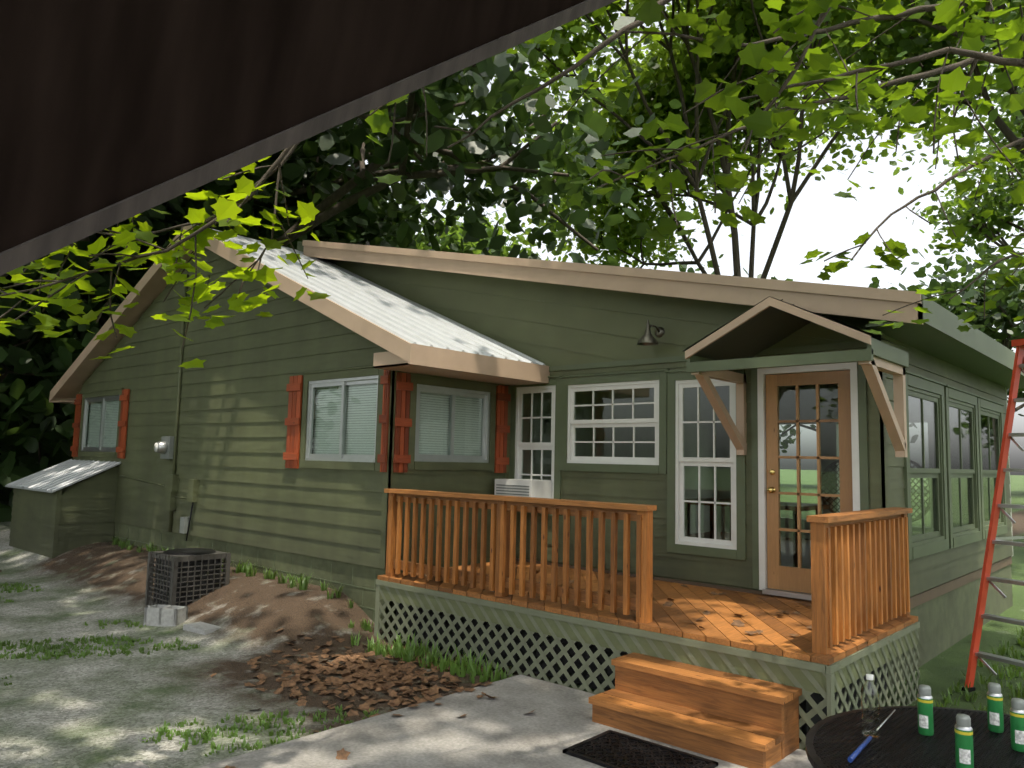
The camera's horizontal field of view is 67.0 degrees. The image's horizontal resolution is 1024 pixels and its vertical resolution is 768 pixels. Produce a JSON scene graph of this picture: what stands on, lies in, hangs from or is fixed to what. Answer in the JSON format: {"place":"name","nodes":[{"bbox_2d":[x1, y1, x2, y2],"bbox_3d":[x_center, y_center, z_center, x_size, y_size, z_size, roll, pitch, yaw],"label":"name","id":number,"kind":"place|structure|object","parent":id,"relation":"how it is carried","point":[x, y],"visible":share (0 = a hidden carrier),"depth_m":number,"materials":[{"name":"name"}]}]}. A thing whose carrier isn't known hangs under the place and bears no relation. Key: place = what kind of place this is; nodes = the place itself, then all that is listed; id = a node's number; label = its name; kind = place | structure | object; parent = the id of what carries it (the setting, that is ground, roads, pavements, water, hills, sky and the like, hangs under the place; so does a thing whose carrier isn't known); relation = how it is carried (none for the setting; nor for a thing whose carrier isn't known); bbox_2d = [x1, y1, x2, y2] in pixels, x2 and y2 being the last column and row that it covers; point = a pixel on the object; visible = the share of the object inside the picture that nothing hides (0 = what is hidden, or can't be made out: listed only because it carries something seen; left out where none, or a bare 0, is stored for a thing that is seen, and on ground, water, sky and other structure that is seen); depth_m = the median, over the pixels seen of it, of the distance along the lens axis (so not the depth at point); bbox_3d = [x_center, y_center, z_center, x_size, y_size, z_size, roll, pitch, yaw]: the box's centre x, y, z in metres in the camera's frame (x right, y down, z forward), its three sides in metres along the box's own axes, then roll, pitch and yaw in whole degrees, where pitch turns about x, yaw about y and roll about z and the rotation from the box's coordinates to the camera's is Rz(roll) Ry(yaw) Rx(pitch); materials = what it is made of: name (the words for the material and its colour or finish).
{"place":"outdoors","nodes":[
{"label":"outdoors","id":0,"kind":"place"},
{"bbox_2d":[0,156,330,375],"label":"tree leaves","id":1,"kind":"object","parent":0,"point":[223,208],"visible":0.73,"depth_m":3.93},
{"bbox_2d":[47,146,338,304],"bbox_3d":[-20.654,-7.889,19.271,27.940,22.897,28.359,-4,-8,42],"label":"tree","id":2,"kind":"object","parent":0,"point":[258,174],"depth_m":19.61,"materials":[{"name":"green plant"}]},
{"bbox_2d":[102,47,514,265],"bbox_3d":[-12.197,-8.890,23.832,23.836,26.163,26.696,-4,-8,42],"label":"tree","id":3,"kind":"object","parent":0,"point":[149,262],"depth_m":22.98,"materials":[{"name":"green plant"}]},
{"bbox_2d":[0,0,616,275],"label":"roof eave","id":4,"kind":"object","parent":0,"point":[113,112],"visible":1,"depth_m":1.93,"materials":[{"name":"brown wood"}]},
{"bbox_2d":[0,469,1023,767],"bbox_3d":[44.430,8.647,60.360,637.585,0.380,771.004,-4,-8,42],"label":"ground","id":5,"kind":"structure","parent":0,"point":[92,711],"depth_m":7.06,"materials":[{"name":"grey soil"}]},
{"bbox_2d":[0,419,70,501],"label":"understorey","id":6,"kind":"object","parent":5,"relation":"on","point":[4,493],"depth_m":22.31,"materials":[{"name":"green plant"}]},
{"bbox_2d":[0,244,125,522],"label":"understorey","id":7,"kind":"object","parent":5,"relation":"on","point":[29,395],"depth_m":15.87,"materials":[{"name":"green plant"}]},
{"bbox_2d":[5,459,120,558],"bbox_3d":[-7.801,2.208,13.307,2.388,1.818,1.020,-4,-8,42],"label":"lean to shed","id":8,"kind":"object","parent":5,"relation":"on","point":[54,513],"visible":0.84,"depth_m":12.77,"materials":[{"name":"green wood"}]},
{"bbox_2d":[0,254,132,508],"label":"tree","id":9,"kind":"object","parent":5,"relation":"on","point":[13,424],"depth_m":17.82,"materials":[{"name":"green plant"}]},
{"bbox_2d":[0,178,332,353],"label":"tree","id":10,"kind":"object","parent":5,"relation":"on","point":[100,288],"depth_m":17.92,"materials":[{"name":"green plant"}]},
{"bbox_2d":[143,604,220,634],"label":"concrete blocks","id":11,"kind":"object","parent":5,"relation":"on","point":[163,615],"depth_m":8.37,"materials":[{"name":"grey concrete"}]},
{"bbox_2d":[145,548,230,605],"bbox_3d":[-3.877,2.344,9.250,0.690,0.690,0.690,-4,-8,42],"label":"ac condenser","id":12,"kind":"object","parent":11,"relation":"on","point":[183,576],"visible":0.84,"depth_m":9.06,"materials":[{"name":"metal"}]},
{"bbox_2d":[0,110,490,441],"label":"tree","id":13,"kind":"object","parent":5,"relation":"on","point":[374,229],"depth_m":23.89,"materials":[{"name":"green plant"}]},
{"bbox_2d":[9,125,488,491],"bbox_3d":[-16.303,-8.245,25.118,29.334,24.946,30.992,-4,-8,42],"label":"tree","id":14,"kind":"object","parent":5,"relation":"on","point":[292,174],"depth_m":20.62,"materials":[{"name":"green plant"}]},
{"bbox_2d":[0,29,565,277],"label":"tree","id":15,"kind":"object","parent":5,"relation":"on","point":[435,140],"depth_m":17.45,"materials":[{"name":"green plant"}]},
{"bbox_2d":[75,16,694,329],"bbox_3d":[-8.527,-7.663,21.503,26.346,23.431,25.603,-4,-8,42],"label":"tree","id":16,"kind":"object","parent":5,"relation":"on","point":[546,152],"depth_m":18.34,"materials":[{"name":"green plant"}]},
{"bbox_2d":[378,187,423,238],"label":"tree","id":17,"kind":"object","parent":5,"relation":"on","point":[386,220],"depth_m":41.44,"materials":[{"name":"green plant"}]},
{"bbox_2d":[112,674,812,767],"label":"patio slab","id":18,"kind":"structure","parent":5,"relation":"on","point":[504,728],"depth_m":5.10,"materials":[{"name":"concrete"}]},
{"bbox_2d":[563,730,717,767],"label":"door mat","id":19,"kind":"object","parent":18,"relation":"on","point":[612,751],"depth_m":4.84,"materials":[{"name":"black rubber"}]},
{"bbox_2d":[377,488,917,767],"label":"deck","id":20,"kind":"structure","parent":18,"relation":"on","point":[860,590],"depth_m":6.02,"materials":[{"name":"brown wood"}]},
{"bbox_2d":[805,706,1023,767],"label":"patio table","id":21,"kind":"object","parent":18,"relation":"on","point":[838,739],"visible":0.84,"depth_m":3.31,"materials":[{"name":"black metal"}]},
{"bbox_2d":[847,674,1023,767],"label":"spray cans and bottle","id":22,"kind":"object","parent":21,"relation":"on","point":[964,749],"visible":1,"depth_m":3.25,"materials":[{"name":"metal"}]},
{"bbox_2d":[381,198,548,256],"bbox_3d":[-3.497,-2.367,40.453,14.488,16.829,14.696,-4,-8,42],"label":"tree","id":23,"kind":"object","parent":5,"relation":"on","point":[505,249],"depth_m":37.91,"materials":[{"name":"green plant"}]},
{"bbox_2d":[210,565,811,767],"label":"leaf litter","id":24,"kind":"object","parent":5,"relation":"on","point":[362,670],"visible":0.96,"depth_m":6.53,"materials":[{"name":"brown plant"}]},
{"bbox_2d":[0,537,1023,756],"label":"grass tufts","id":25,"kind":"object","parent":5,"relation":"on","point":[407,651],"visible":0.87,"depth_m":7.09,"materials":[{"name":"green plant"}]},
{"bbox_2d":[49,224,1023,685],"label":"house","id":26,"kind":"structure","parent":5,"relation":"on","point":[499,320],"depth_m":9.55,"materials":[{"name":"green wood"}]},
{"bbox_2d":[119,275,199,540],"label":"utilities","id":27,"kind":"object","parent":26,"relation":"attached to","point":[165,447],"visible":0.91,"depth_m":11.56,"materials":[{"name":"green"}]},
{"bbox_2d":[70,370,510,472],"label":"shutters","id":28,"kind":"object","parent":26,"relation":"attached to","point":[403,424],"visible":0.98,"depth_m":9.49,"materials":[{"name":"wood"}]},
{"bbox_2d":[494,479,551,498],"bbox_3d":[0.130,1.320,9.255,0.580,0.350,0.385,-4,-8,42],"label":"window air conditioner","id":29,"kind":"object","parent":26,"relation":"on","point":[526,488],"depth_m":9.10,"materials":[{"name":"grey metal"}]},
{"bbox_2d":[78,365,1007,559],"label":"windows","id":30,"kind":"structure","parent":26,"relation":"attached to","point":[445,432],"depth_m":8.87,"materials":[{"name":"white"}]},
{"bbox_2d":[637,320,664,345],"bbox_3d":[1.494,-0.553,8.288,0.230,0.270,0.365,-4,-8,42],"label":"barn light","id":31,"kind":"object","parent":26,"relation":"attached to","point":[647,338],"visible":1,"depth_m":8.23,"materials":[{"name":"grey metal"}]},
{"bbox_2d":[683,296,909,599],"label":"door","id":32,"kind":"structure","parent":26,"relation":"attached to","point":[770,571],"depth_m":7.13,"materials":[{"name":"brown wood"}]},
{"bbox_2d":[685,459,929,566],"bbox_3d":[3.628,1.553,9.461,2.730,1.325,1.630,-4,-8,42],"label":"sunroom furniture","id":33,"kind":"object","parent":26,"relation":"on","point":[791,506],"visible":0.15,"depth_m":9.28,"materials":[{"name":"wicker"}]},
{"bbox_2d":[374,579,919,749],"bbox_3d":[0.996,2.343,7.240,4.652,0.660,2.070,-4,-8,42],"label":"lattice","id":34,"kind":"object","parent":5,"relation":"on","point":[582,663],"visible":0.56,"depth_m":6.38,"materials":[{"name":"paint"}]},
{"bbox_2d":[658,254,792,280],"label":"tree","id":35,"kind":"object","parent":5,"relation":"on","point":[691,269],"visible":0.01,"depth_m":63.92,"materials":[{"name":"green plant"}]},
{"bbox_2d":[779,424,815,452],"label":"tree","id":36,"kind":"object","parent":5,"relation":"on","point":[785,442],"depth_m":77.59,"materials":[{"name":"green plant"}]},
{"bbox_2d":[962,339,1023,691],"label":"step ladder","id":37,"kind":"object","parent":5,"relation":"on","point":[975,654],"visible":1,"depth_m":6.81,"materials":[{"name":"red metal"}]},
{"bbox_2d":[0,0,1023,348],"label":"maple","id":38,"kind":"object","parent":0,"point":[759,122],"depth_m":3.85,"materials":[{"name":"green plant"}]},
{"bbox_2d":[312,0,1023,474],"label":"sky","id":39,"kind":"structure","parent":0,"point":[819,219],"materials":[{"name":"white"}]},
{"bbox_2d":[470,0,1009,278],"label":"tree","id":40,"kind":"object","parent":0,"point":[653,70],"depth_m":30.85,"materials":[{"name":"green plant"}]},
{"bbox_2d":[763,0,1023,159],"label":"tree","id":41,"kind":"object","parent":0,"point":[918,45],"depth_m":21.61,"materials":[{"name":"green plant"}]},
{"bbox_2d":[869,246,1023,442],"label":"tree","id":42,"kind":"object","parent":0,"point":[1010,302],"depth_m":57.57,"materials":[{"name":"green plant"}]},
{"bbox_2d":[893,7,1023,274],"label":"tree","id":43,"kind":"object","parent":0,"point":[1001,202],"depth_m":39.53,"materials":[{"name":"green plant"}]},
{"bbox_3d":[-2.150,-3.624,4.186,15.644,12.293,7.950,-4,-8,42],"label":"maple tree","id":44,"kind":"object","parent":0,"visible":0},
{"bbox_2d":[280,0,785,152],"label":"maple tree","id":45,"kind":"object","parent":44,"relation":"attached to","point":[776,4],"visible":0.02,"depth_m":11.77,"materials":[{"name":"green plant"}]}
]}

